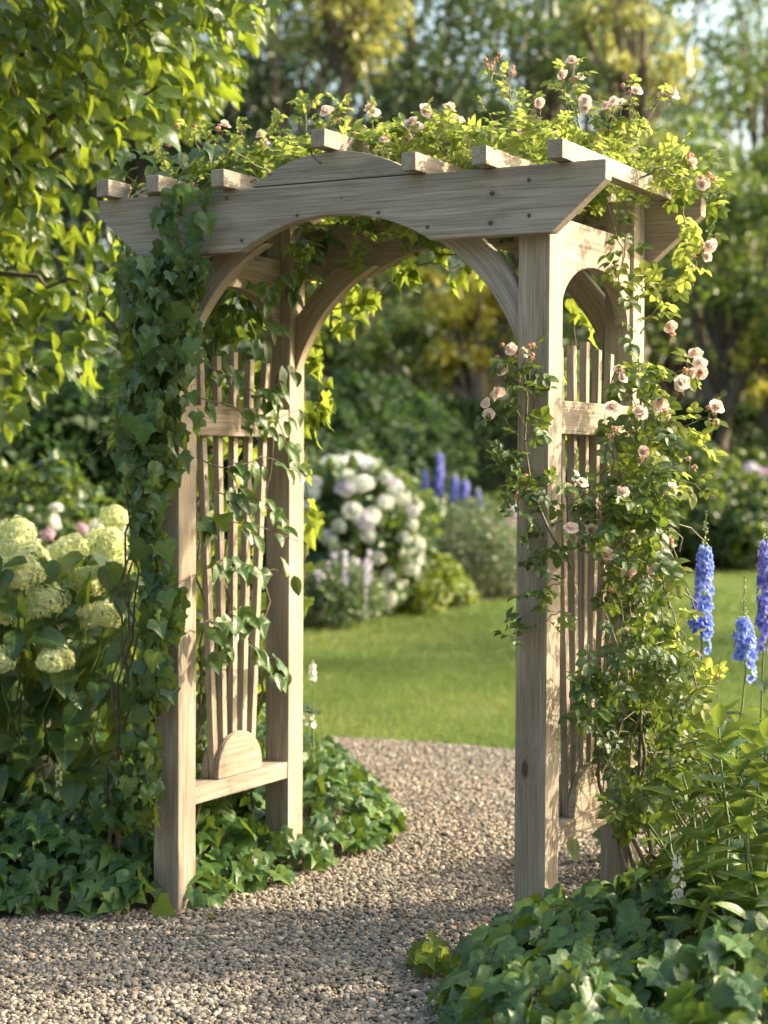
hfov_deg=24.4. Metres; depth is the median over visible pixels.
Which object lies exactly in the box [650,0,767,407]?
broadleaf tree
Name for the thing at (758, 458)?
pink flower clump
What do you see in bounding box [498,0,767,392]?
broadleaf tree
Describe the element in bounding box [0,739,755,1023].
gravel path
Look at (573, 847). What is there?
pale leaved plant
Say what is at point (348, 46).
broadleaf tree
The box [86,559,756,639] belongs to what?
planting bed
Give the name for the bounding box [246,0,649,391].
broadleaf tree
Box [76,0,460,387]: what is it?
broadleaf tree
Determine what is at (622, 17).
broadleaf tree
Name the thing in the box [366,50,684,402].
broadleaf tree
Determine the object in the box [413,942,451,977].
ivy ground cover
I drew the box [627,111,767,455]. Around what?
forked tree
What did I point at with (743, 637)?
delphinium
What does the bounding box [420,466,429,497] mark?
delphinium
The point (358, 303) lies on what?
vine
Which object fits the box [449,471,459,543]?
delphinium
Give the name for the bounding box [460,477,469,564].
delphinium
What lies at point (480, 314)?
broadleaf tree
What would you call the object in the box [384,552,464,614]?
lady mantle
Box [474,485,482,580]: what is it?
delphinium
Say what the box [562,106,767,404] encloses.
broadleaf tree
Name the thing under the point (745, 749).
leafy perennials
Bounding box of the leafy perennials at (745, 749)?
[618,699,767,870]
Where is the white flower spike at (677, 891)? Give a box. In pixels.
[670,850,685,938]
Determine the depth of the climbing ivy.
5.34 m
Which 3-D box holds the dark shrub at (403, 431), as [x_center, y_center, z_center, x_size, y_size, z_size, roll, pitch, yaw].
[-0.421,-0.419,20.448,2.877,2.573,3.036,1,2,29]
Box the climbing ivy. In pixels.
[80,182,308,868]
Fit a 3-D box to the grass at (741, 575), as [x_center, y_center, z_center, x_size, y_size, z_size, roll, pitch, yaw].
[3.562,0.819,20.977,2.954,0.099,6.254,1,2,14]
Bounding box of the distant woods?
[1,4,750,421]
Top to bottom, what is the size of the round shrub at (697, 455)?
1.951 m
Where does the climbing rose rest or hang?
attached to the garden arbor
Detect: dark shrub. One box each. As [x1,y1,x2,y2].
[0,376,94,537]
[4,345,213,627]
[199,340,392,571]
[320,366,478,561]
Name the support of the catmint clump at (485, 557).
on the planting bed at (305, 623)
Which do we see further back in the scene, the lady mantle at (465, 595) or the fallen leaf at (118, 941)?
the lady mantle at (465, 595)
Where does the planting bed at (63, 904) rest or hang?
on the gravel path
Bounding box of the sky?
[36,0,767,408]
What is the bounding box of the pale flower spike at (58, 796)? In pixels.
[55,760,61,863]
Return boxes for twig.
[124,926,146,937]
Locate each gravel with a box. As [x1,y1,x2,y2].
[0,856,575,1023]
[99,719,756,886]
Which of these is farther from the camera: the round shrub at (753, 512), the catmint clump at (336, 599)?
the round shrub at (753, 512)
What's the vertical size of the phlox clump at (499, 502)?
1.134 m
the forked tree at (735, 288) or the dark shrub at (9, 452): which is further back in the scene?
the forked tree at (735, 288)
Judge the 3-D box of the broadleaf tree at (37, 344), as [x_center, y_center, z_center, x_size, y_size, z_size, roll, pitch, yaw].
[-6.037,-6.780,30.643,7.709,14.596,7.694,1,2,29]
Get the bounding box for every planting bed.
[0,720,361,918]
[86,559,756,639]
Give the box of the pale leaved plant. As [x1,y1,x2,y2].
[566,707,767,864]
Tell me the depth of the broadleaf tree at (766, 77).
33.15 m
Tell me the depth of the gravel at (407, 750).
7.09 m
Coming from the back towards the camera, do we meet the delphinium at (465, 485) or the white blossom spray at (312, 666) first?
the delphinium at (465, 485)
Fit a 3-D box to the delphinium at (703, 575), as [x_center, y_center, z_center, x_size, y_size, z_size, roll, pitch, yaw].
[0.993,0.614,5.535,0.151,1.241,0.119,1,2,29]
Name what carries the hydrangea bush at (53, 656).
on the planting bed at (63, 904)
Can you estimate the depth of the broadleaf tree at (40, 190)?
27.62 m
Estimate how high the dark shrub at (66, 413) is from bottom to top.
2.304 m
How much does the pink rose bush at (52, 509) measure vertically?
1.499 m
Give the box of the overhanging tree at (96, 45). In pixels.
[0,0,287,443]
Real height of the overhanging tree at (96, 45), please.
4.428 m
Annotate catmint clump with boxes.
[303,550,387,628]
[431,496,516,592]
[450,525,516,599]
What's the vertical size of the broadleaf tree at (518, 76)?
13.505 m
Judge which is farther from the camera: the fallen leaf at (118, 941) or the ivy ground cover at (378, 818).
the ivy ground cover at (378, 818)
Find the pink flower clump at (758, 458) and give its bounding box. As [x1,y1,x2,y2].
[722,444,767,550]
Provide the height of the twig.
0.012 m
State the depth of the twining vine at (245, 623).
5.63 m
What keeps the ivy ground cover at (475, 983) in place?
on the planting bed
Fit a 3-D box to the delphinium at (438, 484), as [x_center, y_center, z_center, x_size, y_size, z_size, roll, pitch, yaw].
[0.596,0.077,19.411,0.129,1.553,0.166,1,2,29]
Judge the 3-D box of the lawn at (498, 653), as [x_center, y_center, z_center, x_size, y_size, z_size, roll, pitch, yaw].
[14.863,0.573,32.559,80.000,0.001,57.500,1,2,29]
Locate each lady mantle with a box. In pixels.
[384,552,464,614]
[442,567,480,607]
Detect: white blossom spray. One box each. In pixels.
[303,660,323,812]
[303,704,327,815]
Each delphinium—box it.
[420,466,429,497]
[434,448,444,549]
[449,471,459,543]
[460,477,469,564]
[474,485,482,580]
[685,510,714,844]
[727,576,758,800]
[752,509,767,812]
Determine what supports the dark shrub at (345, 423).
on the planting bed at (305, 623)
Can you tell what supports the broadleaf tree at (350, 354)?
on the planting bed at (305, 623)
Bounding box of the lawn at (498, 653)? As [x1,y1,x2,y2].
[13,570,767,750]
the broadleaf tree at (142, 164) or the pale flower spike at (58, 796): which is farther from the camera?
the broadleaf tree at (142, 164)
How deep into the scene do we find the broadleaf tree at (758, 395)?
24.33 m
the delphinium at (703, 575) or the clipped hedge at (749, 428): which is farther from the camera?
the clipped hedge at (749, 428)
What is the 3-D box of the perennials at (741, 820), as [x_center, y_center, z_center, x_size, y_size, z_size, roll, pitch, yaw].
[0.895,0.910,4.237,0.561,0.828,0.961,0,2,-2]
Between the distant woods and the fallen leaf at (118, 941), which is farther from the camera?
the distant woods
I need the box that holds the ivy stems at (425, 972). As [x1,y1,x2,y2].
[419,954,440,982]
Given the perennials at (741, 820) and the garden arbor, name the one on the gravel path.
the garden arbor
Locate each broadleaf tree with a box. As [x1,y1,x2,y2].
[0,60,246,363]
[0,114,116,274]
[1,0,372,378]
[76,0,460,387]
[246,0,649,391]
[261,217,457,414]
[263,0,416,371]
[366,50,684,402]
[388,0,697,310]
[410,263,518,401]
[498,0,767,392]
[552,0,705,403]
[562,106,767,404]
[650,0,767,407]
[729,298,767,460]
[760,73,767,93]
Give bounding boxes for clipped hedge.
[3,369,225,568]
[408,395,767,560]
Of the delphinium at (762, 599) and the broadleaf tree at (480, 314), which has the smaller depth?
the delphinium at (762, 599)
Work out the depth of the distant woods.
53.44 m
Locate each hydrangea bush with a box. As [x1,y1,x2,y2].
[0,504,143,812]
[237,448,447,617]
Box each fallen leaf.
[114,939,123,943]
[207,914,218,917]
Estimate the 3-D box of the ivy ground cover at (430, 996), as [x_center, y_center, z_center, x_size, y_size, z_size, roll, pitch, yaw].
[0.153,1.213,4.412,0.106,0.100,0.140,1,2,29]
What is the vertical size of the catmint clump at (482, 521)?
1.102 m
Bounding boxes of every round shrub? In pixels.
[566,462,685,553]
[644,427,746,565]
[677,466,767,571]
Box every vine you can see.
[195,226,344,828]
[303,248,597,718]
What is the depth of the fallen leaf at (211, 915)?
5.34 m
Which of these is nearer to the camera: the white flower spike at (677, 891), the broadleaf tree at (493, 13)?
the white flower spike at (677, 891)
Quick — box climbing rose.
[109,52,736,871]
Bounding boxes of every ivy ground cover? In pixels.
[0,725,338,918]
[196,697,407,855]
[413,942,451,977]
[425,987,447,1009]
[434,817,767,1023]
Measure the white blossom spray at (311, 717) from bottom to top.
0.494 m
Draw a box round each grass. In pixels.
[196,595,767,682]
[668,567,765,601]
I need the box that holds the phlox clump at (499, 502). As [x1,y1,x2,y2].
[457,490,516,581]
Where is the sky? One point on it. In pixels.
(685, 10)
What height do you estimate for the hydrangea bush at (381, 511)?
1.553 m
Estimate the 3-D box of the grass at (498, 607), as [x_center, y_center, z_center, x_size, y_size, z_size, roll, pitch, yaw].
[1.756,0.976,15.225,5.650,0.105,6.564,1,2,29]
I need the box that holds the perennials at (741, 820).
[618,703,767,1001]
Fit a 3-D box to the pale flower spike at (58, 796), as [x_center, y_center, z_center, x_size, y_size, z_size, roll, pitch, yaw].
[-1.087,1.010,5.835,0.145,0.412,0.128,1,2,12]
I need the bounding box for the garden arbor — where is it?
[97,128,705,916]
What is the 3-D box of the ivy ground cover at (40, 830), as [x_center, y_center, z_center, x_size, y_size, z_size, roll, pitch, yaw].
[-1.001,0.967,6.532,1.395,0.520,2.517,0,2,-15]
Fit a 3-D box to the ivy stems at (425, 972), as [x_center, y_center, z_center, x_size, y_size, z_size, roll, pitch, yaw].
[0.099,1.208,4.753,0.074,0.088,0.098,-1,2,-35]
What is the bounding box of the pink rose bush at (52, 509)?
[0,447,144,687]
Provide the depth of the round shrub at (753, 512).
22.81 m

